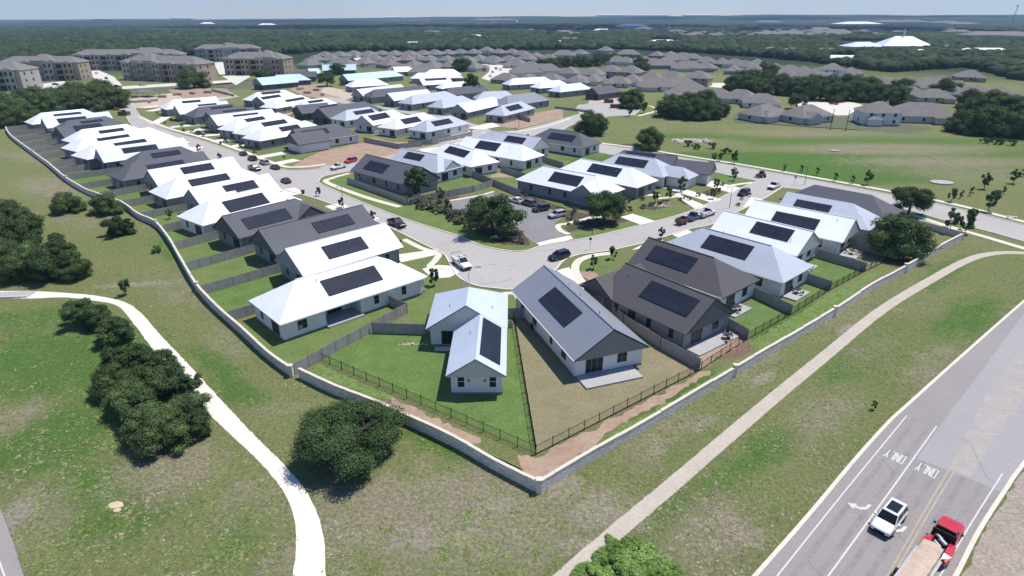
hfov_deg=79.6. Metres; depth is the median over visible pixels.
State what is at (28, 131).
wood fence
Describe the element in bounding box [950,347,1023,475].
painted median
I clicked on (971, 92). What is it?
oak tree
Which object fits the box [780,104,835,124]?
shingle house
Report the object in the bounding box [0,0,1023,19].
sky
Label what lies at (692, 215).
pickup truck
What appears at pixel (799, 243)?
modern house
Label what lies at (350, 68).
modern house
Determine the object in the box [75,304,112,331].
juniper tree
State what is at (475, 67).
shingle house
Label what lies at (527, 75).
shingle house
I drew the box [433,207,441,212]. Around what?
shrub
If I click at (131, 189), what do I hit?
wood fence
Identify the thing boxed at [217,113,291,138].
modern house
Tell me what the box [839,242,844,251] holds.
patio door
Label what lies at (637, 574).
weed clump
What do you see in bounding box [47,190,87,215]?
oak tree
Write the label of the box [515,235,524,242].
shrub
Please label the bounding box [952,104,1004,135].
oak tree
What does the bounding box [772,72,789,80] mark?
oak tree
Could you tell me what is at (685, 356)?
wood fence
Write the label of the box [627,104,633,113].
young tree
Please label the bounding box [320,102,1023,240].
branch road
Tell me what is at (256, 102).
modern house
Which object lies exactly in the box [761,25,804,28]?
building
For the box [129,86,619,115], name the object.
pale lot
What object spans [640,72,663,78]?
shingle house
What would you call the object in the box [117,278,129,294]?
young tree
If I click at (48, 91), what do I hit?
oak tree
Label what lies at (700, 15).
building
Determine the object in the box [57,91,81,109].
oak tree
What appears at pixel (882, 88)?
oak tree
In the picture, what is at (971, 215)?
young tree
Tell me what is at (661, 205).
rock pile
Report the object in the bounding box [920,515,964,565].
flatbed truck
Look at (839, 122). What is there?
mown strip
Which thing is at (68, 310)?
oak tree
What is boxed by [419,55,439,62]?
shingle house
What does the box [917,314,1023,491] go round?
road
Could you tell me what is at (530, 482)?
stone wall
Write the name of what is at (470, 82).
elm tree
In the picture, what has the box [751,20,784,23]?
building
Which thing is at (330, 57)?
shingle house
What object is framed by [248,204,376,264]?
modern house
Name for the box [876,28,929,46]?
church
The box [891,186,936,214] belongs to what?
oak tree
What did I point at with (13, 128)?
wood fence
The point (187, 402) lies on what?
oak tree
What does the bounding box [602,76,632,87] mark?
shingle house
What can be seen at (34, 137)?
wood fence
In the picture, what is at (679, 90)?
shingle house
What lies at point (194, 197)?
modern house
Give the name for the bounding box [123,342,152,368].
juniper tree
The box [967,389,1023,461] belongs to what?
median hatching
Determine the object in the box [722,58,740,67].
shingle house
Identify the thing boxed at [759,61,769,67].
oak tree
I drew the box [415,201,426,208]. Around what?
shrub
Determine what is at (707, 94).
oak tree
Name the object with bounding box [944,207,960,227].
young tree
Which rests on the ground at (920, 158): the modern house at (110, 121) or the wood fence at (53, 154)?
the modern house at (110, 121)
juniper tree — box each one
[0,217,29,235]
[0,228,44,244]
[21,232,67,247]
[21,246,78,281]
[39,242,83,259]
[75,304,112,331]
[93,316,135,347]
[98,341,143,371]
[99,215,137,235]
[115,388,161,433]
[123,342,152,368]
[141,348,182,369]
[150,364,186,397]
[179,407,211,438]
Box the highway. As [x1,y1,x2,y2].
[759,303,1023,575]
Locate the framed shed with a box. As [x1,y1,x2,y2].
[136,89,160,96]
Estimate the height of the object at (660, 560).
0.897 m
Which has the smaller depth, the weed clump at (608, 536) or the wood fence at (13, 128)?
the weed clump at (608, 536)
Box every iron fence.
[319,352,535,453]
[513,311,535,444]
[536,362,701,453]
[701,256,887,368]
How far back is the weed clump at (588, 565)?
54.64 m
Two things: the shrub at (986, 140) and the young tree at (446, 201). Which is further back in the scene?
the shrub at (986, 140)
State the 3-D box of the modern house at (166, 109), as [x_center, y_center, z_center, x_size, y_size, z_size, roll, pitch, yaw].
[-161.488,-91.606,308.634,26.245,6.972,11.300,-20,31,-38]
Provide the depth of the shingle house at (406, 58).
631.50 m
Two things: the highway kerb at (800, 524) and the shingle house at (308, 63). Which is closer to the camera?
the highway kerb at (800, 524)
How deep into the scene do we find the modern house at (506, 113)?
284.49 m
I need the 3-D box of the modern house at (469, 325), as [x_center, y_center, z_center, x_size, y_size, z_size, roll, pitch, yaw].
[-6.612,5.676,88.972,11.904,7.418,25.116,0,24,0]
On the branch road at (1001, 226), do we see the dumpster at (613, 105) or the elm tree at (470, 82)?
the dumpster at (613, 105)
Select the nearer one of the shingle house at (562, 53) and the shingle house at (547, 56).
the shingle house at (547, 56)
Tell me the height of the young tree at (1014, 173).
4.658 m
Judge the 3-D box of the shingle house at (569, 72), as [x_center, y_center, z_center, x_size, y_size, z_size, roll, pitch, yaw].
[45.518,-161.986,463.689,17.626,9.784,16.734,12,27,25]
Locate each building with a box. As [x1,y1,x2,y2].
[90,19,114,21]
[170,17,192,18]
[471,19,517,21]
[596,14,627,15]
[615,24,646,27]
[629,14,668,15]
[629,26,651,28]
[646,25,665,28]
[682,14,717,15]
[750,32,777,34]
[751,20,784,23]
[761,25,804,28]
[762,31,782,34]
[780,30,803,34]
[791,28,816,31]
[812,27,830,30]
[820,29,851,32]
[830,22,882,25]
[857,28,886,31]
[871,20,907,24]
[900,20,928,24]
[908,29,938,31]
[925,21,956,24]
[941,30,970,31]
[944,22,980,24]
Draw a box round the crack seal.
[450,217,1020,575]
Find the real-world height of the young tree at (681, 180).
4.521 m
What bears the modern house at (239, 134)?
on the ground at (920, 158)
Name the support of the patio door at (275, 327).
in the modern house at (328, 299)
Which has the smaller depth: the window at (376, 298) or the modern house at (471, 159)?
the window at (376, 298)
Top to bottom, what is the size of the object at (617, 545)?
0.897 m
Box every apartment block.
[0,61,43,90]
[1,54,92,80]
[72,47,186,69]
[119,52,217,81]
[194,42,260,61]
[222,50,293,75]
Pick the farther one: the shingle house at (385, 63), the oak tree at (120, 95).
the shingle house at (385, 63)
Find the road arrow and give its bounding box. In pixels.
[847,502,907,531]
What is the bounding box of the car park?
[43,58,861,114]
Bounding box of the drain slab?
[930,180,953,184]
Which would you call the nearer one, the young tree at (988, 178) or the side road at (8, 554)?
the side road at (8, 554)
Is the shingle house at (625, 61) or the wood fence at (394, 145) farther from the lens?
the shingle house at (625, 61)
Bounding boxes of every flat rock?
[108,501,123,508]
[113,508,120,512]
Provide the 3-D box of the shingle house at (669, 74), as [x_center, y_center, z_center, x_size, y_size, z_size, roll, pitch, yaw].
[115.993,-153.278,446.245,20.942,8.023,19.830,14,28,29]
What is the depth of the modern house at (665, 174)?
176.23 m
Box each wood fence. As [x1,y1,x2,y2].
[6,125,27,130]
[9,128,44,135]
[15,133,51,140]
[23,138,57,146]
[31,143,64,151]
[39,151,64,158]
[50,158,74,166]
[57,163,89,173]
[65,166,121,179]
[80,178,112,188]
[99,183,146,195]
[123,195,153,205]
[130,98,157,102]
[141,203,187,217]
[162,221,181,231]
[174,230,218,249]
[185,244,255,270]
[201,264,280,293]
[211,88,233,95]
[228,304,254,319]
[293,296,407,374]
[347,178,520,204]
[363,137,421,148]
[371,322,424,334]
[408,131,471,144]
[472,171,493,181]
[500,165,525,176]
[508,308,523,317]
[519,115,529,121]
[542,156,563,167]
[555,105,589,111]
[616,308,700,369]
[727,318,748,339]
[753,287,792,313]
[807,273,832,289]
[814,248,866,271]
[850,238,885,256]
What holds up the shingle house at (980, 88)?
on the ground at (920, 158)
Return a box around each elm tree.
[175,372,203,393]
[403,166,429,193]
[462,73,480,86]
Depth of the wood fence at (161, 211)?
151.12 m
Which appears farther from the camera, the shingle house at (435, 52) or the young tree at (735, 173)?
the shingle house at (435, 52)
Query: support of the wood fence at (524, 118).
on the bare lot at (559, 456)
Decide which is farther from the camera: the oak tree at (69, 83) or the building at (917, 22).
the building at (917, 22)
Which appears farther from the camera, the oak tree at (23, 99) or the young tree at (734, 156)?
the oak tree at (23, 99)
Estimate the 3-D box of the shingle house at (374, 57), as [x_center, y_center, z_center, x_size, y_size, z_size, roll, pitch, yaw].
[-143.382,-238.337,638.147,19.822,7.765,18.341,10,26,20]
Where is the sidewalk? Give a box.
[138,105,1023,298]
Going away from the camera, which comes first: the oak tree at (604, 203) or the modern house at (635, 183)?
the oak tree at (604, 203)
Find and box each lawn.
[8,129,101,179]
[72,175,290,319]
[89,185,275,291]
[243,157,827,374]
[323,167,965,449]
[515,248,889,452]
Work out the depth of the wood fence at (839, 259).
121.06 m
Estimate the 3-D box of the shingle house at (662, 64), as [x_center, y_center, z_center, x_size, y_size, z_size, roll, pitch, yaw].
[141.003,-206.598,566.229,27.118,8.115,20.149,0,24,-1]
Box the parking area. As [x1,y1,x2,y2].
[450,194,568,243]
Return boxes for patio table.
[722,332,733,337]
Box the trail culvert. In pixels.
[0,291,36,298]
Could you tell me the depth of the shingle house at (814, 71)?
466.81 m
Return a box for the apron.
[537,235,572,244]
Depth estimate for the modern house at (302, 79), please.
431.61 m
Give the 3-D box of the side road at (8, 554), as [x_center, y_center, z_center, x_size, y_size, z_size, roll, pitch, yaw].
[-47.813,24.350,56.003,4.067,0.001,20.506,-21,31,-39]
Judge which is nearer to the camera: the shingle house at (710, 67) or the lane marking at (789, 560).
the lane marking at (789, 560)
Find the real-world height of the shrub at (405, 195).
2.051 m
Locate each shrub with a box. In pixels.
[151,245,160,252]
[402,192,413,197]
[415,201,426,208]
[426,203,438,209]
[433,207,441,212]
[446,211,458,218]
[454,216,464,223]
[474,228,484,233]
[490,235,501,240]
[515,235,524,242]
[684,140,693,146]
[708,142,716,148]
[720,148,731,153]
[979,138,990,142]
[994,138,1002,144]
[1007,139,1017,144]
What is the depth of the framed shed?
368.51 m
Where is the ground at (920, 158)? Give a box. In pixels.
[0,14,1023,575]
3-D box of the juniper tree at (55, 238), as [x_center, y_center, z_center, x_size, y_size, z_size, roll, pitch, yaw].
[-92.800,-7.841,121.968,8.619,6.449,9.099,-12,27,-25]
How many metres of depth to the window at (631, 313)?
96.75 m
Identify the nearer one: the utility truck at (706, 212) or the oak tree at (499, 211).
the oak tree at (499, 211)
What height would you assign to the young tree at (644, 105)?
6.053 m
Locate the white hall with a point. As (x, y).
(835, 56)
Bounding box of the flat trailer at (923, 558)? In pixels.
[890,538,943,575]
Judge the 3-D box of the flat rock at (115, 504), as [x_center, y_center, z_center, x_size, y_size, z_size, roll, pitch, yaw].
[-39.762,21.784,61.658,1.528,0.140,1.073,0,24,0]
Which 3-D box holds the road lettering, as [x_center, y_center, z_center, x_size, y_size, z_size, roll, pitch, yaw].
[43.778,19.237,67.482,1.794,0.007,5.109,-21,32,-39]
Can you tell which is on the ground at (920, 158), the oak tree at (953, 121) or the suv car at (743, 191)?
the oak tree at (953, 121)
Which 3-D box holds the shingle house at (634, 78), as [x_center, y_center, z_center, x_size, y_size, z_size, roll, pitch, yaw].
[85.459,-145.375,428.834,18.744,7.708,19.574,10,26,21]
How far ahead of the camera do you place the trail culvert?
107.93 m
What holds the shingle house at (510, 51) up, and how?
on the ground at (920, 158)
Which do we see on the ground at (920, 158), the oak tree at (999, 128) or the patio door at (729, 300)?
the oak tree at (999, 128)
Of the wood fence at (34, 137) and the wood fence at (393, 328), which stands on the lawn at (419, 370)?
the wood fence at (393, 328)
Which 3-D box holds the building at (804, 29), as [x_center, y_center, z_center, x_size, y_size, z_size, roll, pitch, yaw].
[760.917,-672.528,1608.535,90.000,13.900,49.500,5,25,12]
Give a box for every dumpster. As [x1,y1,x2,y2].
[117,111,130,114]
[604,99,613,102]
[610,104,617,107]
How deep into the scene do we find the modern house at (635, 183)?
168.28 m
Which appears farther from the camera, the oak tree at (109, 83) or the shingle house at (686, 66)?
the shingle house at (686, 66)
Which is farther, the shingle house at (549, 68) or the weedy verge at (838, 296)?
the shingle house at (549, 68)
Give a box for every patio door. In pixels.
[162,199,167,206]
[195,225,201,234]
[232,237,239,247]
[269,252,276,263]
[271,320,279,335]
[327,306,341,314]
[441,331,452,343]
[442,172,447,180]
[475,167,481,173]
[526,161,530,168]
[585,357,602,373]
[638,187,643,196]
[690,328,702,343]
[726,294,734,306]
[784,279,792,293]
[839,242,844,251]
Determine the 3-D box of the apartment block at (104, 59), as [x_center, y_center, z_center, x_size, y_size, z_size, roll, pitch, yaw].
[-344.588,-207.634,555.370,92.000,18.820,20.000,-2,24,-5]
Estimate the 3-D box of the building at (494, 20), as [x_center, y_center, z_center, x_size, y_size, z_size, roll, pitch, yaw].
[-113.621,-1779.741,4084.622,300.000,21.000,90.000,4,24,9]
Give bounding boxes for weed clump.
[570,563,585,575]
[580,558,600,571]
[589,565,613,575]
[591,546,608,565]
[604,533,616,541]
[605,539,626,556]
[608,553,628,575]
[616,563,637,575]
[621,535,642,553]
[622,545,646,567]
[633,568,644,575]
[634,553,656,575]
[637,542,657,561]
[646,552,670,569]
[647,565,666,575]
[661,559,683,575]
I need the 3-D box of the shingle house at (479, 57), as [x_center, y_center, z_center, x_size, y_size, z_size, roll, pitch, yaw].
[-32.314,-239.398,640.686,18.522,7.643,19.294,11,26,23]
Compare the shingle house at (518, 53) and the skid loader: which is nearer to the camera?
the skid loader
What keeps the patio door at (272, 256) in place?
in the modern house at (271, 243)
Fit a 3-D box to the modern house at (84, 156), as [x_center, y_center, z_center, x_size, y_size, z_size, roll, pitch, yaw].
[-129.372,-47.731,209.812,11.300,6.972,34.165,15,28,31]
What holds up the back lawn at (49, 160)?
on the ground at (920, 158)
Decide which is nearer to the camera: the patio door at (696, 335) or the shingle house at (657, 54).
the patio door at (696, 335)
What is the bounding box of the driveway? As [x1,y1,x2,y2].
[140,105,760,283]
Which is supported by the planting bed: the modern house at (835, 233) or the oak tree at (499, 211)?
the oak tree at (499, 211)
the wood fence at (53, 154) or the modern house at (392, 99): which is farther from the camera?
the modern house at (392, 99)
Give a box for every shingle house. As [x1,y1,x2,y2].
[297,59,324,68]
[303,55,329,62]
[317,51,331,56]
[323,54,339,60]
[324,58,359,67]
[332,51,351,58]
[347,50,360,57]
[354,58,376,66]
[361,50,376,57]
[366,54,382,62]
[375,50,388,56]
[376,59,399,68]
[378,55,402,62]
[384,50,401,56]
[384,64,413,70]
[398,54,414,62]
[400,50,420,55]
[406,60,425,66]
[408,64,440,75]
[413,54,424,60]
[416,50,430,56]
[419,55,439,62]
[426,61,441,68]
[429,49,444,56]
[436,55,454,63]
[441,60,452,68]
[442,49,457,56]
[454,49,466,55]
[461,56,479,62]
[462,62,489,71]
[465,49,482,55]
[473,54,486,62]
[479,47,493,55]
[480,55,504,64]
[490,49,504,55]
[490,73,518,83]
[502,55,514,62]
[503,58,525,67]
[505,49,517,55]
[509,65,543,76]
[511,50,530,57]
[517,54,537,61]
[519,73,537,77]
[522,61,537,65]
[531,52,543,57]
[535,64,561,74]
[538,54,555,58]
[540,73,566,80]
[552,50,575,57]
[558,66,582,78]
[563,74,589,85]
[573,49,589,56]
[578,67,605,77]
[587,74,607,85]
[597,46,613,54]
[600,65,620,78]
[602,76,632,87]
[605,56,621,64]
[614,57,633,65]
[617,49,640,56]
[617,65,645,76]
[625,74,646,86]
[636,77,678,91]
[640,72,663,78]
[647,58,657,63]
[648,51,662,58]
[649,59,676,68]
[661,54,689,62]
[661,77,698,91]
[662,51,675,57]
[662,71,684,77]
[664,84,709,97]
[670,61,705,71]
[684,70,712,86]
[685,53,701,60]
[695,62,717,71]
[697,56,715,62]
[711,58,727,66]
[712,88,731,103]
[718,89,753,104]
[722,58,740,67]
[724,65,743,74]
[732,60,753,68]
[737,104,783,123]
[742,93,781,107]
[745,64,761,71]
[751,59,767,64]
[777,69,801,77]
[778,65,797,72]
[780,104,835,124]
[792,66,809,73]
[800,68,832,76]
[818,63,846,77]
[845,67,863,76]
[852,101,904,126]
[878,76,892,88]
[893,102,953,124]
[907,78,928,89]
[907,86,922,94]
[911,89,956,103]
[916,77,938,88]
[935,75,963,84]
[944,85,961,96]
[951,70,987,82]
[956,85,990,97]
[989,87,1014,94]
[1010,92,1023,95]
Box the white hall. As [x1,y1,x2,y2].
[830,55,853,58]
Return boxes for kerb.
[126,102,1023,289]
[752,300,1023,575]
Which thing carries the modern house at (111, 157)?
on the ground at (920, 158)
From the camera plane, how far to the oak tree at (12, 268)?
111.57 m
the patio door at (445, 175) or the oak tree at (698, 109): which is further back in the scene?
the oak tree at (698, 109)
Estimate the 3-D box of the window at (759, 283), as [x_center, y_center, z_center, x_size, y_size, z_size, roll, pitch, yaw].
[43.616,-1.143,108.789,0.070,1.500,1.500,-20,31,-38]
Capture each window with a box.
[297,318,307,329]
[374,295,378,303]
[401,286,406,294]
[457,377,464,386]
[489,377,496,386]
[561,349,565,360]
[617,352,626,362]
[628,309,635,319]
[646,317,650,327]
[668,328,673,338]
[712,321,718,329]
[742,287,747,296]
[755,277,762,286]
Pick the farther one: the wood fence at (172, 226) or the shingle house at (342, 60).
the shingle house at (342, 60)
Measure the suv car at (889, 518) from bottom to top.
1.703 m
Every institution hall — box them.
[956,31,1023,37]
[1004,33,1023,37]
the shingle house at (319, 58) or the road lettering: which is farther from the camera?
the shingle house at (319, 58)
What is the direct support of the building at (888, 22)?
on the ground at (920, 158)
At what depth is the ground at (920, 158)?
78.92 m
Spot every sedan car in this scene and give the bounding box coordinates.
[239,151,247,155]
[270,164,280,169]
[280,177,291,183]
[509,196,522,203]
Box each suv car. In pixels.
[247,155,256,160]
[259,159,269,164]
[344,156,357,163]
[521,198,536,206]
[531,203,550,212]
[547,208,566,218]
[547,248,570,261]
[737,187,750,196]
[869,497,908,538]
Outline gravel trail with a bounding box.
[0,291,325,575]
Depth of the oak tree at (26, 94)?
301.83 m
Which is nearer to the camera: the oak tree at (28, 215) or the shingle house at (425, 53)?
the oak tree at (28, 215)
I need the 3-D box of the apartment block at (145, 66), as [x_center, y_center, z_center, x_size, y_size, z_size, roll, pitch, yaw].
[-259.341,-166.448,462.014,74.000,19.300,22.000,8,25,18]
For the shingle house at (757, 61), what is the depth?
575.01 m
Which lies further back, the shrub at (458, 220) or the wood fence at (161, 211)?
the wood fence at (161, 211)
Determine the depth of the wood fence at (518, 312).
99.31 m
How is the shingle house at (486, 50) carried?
on the ground at (920, 158)
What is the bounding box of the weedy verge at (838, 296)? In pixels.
[311,267,886,470]
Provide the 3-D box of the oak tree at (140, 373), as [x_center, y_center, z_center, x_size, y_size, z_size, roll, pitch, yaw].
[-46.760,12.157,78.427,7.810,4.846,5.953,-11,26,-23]
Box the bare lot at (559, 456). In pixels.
[169,84,915,476]
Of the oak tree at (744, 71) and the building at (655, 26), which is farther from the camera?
the building at (655, 26)
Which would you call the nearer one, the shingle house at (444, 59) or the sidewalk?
the sidewalk
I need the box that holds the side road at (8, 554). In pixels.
[0,509,23,575]
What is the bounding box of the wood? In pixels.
[0,23,1023,80]
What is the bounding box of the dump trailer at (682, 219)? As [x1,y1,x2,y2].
[675,216,688,224]
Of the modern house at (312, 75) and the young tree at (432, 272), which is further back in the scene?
the modern house at (312, 75)
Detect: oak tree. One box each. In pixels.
[0,90,18,97]
[0,96,43,120]
[0,97,40,125]
[0,102,22,127]
[0,198,21,217]
[0,206,45,232]
[0,236,20,263]
[0,253,31,282]
[4,240,51,264]
[9,87,29,95]
[16,90,34,104]
[26,85,50,93]
[27,91,67,112]
[36,88,58,95]
[45,85,66,91]
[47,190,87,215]
[52,257,94,281]
[55,87,80,95]
[55,297,107,323]
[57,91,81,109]
[62,81,84,86]
[64,83,88,91]
[65,90,105,112]
[84,85,116,108]
[84,361,125,402]
[86,81,109,88]
[87,192,125,214]
[92,78,115,87]
[99,86,132,108]
[99,377,158,414]
[110,363,174,398]
[117,399,187,448]
[127,410,199,460]
[166,390,213,424]
[174,66,212,88]
[252,68,270,77]
[291,397,410,483]
[317,72,334,85]
[329,62,346,74]
[451,57,470,71]
[461,193,527,236]
[535,58,548,63]
[548,59,561,68]
[555,56,563,64]
[561,55,576,66]
[571,56,581,65]
[571,109,609,135]
[578,55,593,66]
[583,190,628,222]
[592,56,603,65]
[593,51,601,55]
[602,53,611,63]
[615,88,645,108]
[633,55,649,65]
[633,126,665,151]
[634,60,650,70]
[655,98,672,117]
[666,93,683,100]
[667,98,688,119]
[680,90,701,100]
[683,97,715,120]
[694,88,719,101]
[707,99,725,119]
[718,101,731,115]
[722,73,742,90]
[729,74,756,90]
[734,69,748,75]
[746,68,761,77]
[746,77,774,94]
[757,70,775,78]
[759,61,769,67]
[761,63,780,74]
[768,76,786,93]
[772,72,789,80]
[774,75,804,95]
[788,93,808,106]
[791,79,817,97]
[801,73,822,80]
[804,79,833,100]
[821,74,843,84]
[821,81,853,101]
[839,73,861,82]
[844,78,859,100]
[846,80,877,101]
[857,75,882,84]
[862,81,889,102]
[864,212,943,262]
[882,85,914,105]
[890,77,920,88]
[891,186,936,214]
[929,77,964,92]
[941,108,974,130]
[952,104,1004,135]
[954,96,973,111]
[955,88,983,103]
[956,94,1001,111]
[974,89,1012,99]
[974,106,1023,137]
[984,111,1023,137]
[994,94,1023,111]
[1012,108,1023,137]
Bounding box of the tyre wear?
[788,418,984,575]
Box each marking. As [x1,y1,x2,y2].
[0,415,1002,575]
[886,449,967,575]
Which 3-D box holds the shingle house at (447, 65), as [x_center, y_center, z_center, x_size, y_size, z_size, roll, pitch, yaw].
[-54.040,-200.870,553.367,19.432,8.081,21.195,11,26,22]
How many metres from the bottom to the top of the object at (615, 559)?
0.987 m
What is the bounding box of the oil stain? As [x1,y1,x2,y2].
[394,205,556,267]
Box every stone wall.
[5,126,293,376]
[297,367,541,493]
[541,231,965,491]
[918,220,961,236]
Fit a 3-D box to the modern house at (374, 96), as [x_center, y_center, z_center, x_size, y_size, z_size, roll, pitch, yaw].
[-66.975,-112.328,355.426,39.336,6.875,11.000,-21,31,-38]
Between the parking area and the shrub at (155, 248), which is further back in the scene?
the parking area
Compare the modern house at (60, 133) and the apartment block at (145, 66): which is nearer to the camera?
the modern house at (60, 133)
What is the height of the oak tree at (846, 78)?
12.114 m
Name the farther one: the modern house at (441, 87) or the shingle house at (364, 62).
the shingle house at (364, 62)
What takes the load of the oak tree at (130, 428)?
on the ground at (920, 158)
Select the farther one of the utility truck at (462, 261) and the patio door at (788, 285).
the utility truck at (462, 261)
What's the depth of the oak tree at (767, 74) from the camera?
410.33 m
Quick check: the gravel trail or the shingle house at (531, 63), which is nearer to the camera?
the gravel trail
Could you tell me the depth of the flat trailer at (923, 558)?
53.60 m
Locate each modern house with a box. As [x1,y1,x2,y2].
[25,109,92,128]
[40,111,112,132]
[48,116,128,138]
[52,121,109,143]
[61,124,138,144]
[61,127,173,158]
[71,133,189,168]
[94,138,191,168]
[107,151,209,190]
[119,146,193,166]
[143,156,240,190]
[148,167,257,207]
[159,96,218,115]
[172,101,227,121]
[176,186,302,235]
[181,173,281,209]
[183,103,240,124]
[202,107,254,127]
[206,109,274,132]
[212,198,329,248]
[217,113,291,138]
[232,117,298,142]
[241,120,316,149]
[243,90,295,106]
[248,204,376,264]
[248,256,427,341]
[250,92,291,109]
[252,75,298,89]
[259,95,310,113]
[274,222,403,280]
[275,74,310,84]
[284,123,359,153]
[291,98,337,113]
[292,71,317,81]
[292,102,328,120]
[306,68,320,76]
[310,101,381,124]
[322,64,356,74]
[330,107,379,127]
[338,70,403,84]
[345,78,388,91]
[350,154,439,195]
[351,84,403,101]
[352,110,406,132]
[364,85,426,103]
[377,113,434,137]
[382,89,429,106]
[392,66,411,75]
[392,148,464,183]
[398,91,455,110]
[407,115,469,139]
[411,72,462,82]
[416,77,451,89]
[425,69,461,75]
[426,273,507,393]
[427,96,472,114]
[428,142,499,176]
[435,81,465,91]
[443,85,488,98]
[449,97,497,118]
[459,136,544,170]
[473,91,511,100]
[477,130,550,155]
[484,101,535,122]
[497,92,549,108]
[502,77,551,89]
[511,265,649,389]
[515,166,624,207]
[530,80,565,93]
[535,128,601,156]
[548,83,589,97]
[560,158,658,198]
[578,262,739,356]
[584,85,622,99]
[602,153,698,189]
[610,150,716,184]
[628,237,759,317]
[668,227,813,301]
[711,210,821,272]
[745,199,862,258]
[779,185,902,220]
[780,192,880,241]
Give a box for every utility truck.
[451,251,471,269]
[697,207,715,217]
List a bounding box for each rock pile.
[399,342,429,345]
[648,203,677,207]
[665,138,714,143]
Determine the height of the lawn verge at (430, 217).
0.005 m
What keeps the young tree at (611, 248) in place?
on the lawn verge at (430, 217)
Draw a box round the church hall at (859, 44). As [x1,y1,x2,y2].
[839,42,881,47]
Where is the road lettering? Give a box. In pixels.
[883,450,938,477]
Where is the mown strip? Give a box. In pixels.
[127,79,932,133]
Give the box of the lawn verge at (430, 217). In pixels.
[152,109,727,318]
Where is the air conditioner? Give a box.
[508,321,512,327]
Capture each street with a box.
[118,103,779,288]
[325,97,490,130]
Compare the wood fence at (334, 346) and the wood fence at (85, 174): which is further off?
the wood fence at (85, 174)
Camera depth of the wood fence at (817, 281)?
111.13 m
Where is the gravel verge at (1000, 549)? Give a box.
[962,472,1023,575]
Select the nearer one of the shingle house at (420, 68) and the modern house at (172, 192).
the modern house at (172, 192)
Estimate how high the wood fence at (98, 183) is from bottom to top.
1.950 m
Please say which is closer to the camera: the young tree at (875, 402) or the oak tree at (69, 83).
the young tree at (875, 402)
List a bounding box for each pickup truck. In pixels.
[247,164,261,170]
[329,163,346,169]
[387,217,406,227]
[687,211,701,221]
[767,181,781,189]
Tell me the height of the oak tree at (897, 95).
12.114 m
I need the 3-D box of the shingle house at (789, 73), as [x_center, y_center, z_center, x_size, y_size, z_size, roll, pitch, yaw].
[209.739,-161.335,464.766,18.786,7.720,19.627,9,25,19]
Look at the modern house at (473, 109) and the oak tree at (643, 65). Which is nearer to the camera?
the modern house at (473, 109)
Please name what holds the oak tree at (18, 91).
on the ground at (920, 158)
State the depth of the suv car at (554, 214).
148.89 m
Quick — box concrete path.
[553,251,1023,575]
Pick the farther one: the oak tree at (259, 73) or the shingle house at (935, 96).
the oak tree at (259, 73)
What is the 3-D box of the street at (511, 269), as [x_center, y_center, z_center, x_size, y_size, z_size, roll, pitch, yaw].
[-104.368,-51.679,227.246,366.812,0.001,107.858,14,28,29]
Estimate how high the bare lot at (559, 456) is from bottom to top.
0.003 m
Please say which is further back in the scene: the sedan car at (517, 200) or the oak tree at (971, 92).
the oak tree at (971, 92)
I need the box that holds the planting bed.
[433,143,721,244]
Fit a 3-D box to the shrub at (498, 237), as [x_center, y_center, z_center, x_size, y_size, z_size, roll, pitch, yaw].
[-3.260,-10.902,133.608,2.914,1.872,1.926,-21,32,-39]
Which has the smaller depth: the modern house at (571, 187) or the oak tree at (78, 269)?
the oak tree at (78, 269)
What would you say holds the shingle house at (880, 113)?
on the mown strip
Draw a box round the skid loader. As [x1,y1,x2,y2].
[754,170,765,177]
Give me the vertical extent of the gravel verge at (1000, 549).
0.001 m
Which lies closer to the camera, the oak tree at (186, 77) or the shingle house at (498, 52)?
the oak tree at (186, 77)
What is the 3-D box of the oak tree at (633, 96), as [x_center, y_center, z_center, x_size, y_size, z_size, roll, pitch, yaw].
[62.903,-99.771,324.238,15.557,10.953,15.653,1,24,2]
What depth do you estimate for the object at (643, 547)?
56.05 m
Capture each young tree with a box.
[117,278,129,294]
[165,209,171,218]
[315,187,320,195]
[369,210,375,218]
[429,268,438,285]
[436,187,444,199]
[444,198,451,208]
[590,254,597,268]
[609,246,617,258]
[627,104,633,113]
[641,102,647,113]
[652,191,659,201]
[658,227,665,237]
[665,187,672,199]
[678,176,687,188]
[710,188,716,197]
[713,179,719,186]
[731,150,737,160]
[731,169,738,178]
[864,170,873,184]
[871,400,877,409]
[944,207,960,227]
[947,188,957,201]
[959,208,978,230]
[981,172,993,188]
[985,190,1001,210]
[994,190,1001,201]
[1010,169,1021,183]
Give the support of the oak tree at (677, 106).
on the ground at (920, 158)
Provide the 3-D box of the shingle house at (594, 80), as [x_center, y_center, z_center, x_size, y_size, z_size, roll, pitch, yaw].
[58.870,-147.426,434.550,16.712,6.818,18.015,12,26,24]
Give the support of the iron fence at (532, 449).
on the ground at (920, 158)
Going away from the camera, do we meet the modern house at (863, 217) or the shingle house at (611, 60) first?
the modern house at (863, 217)
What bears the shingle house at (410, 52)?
on the ground at (920, 158)
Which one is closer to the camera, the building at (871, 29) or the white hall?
the white hall
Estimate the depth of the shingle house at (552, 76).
434.97 m
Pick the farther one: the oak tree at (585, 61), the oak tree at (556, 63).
the oak tree at (585, 61)
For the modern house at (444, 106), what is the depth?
306.10 m

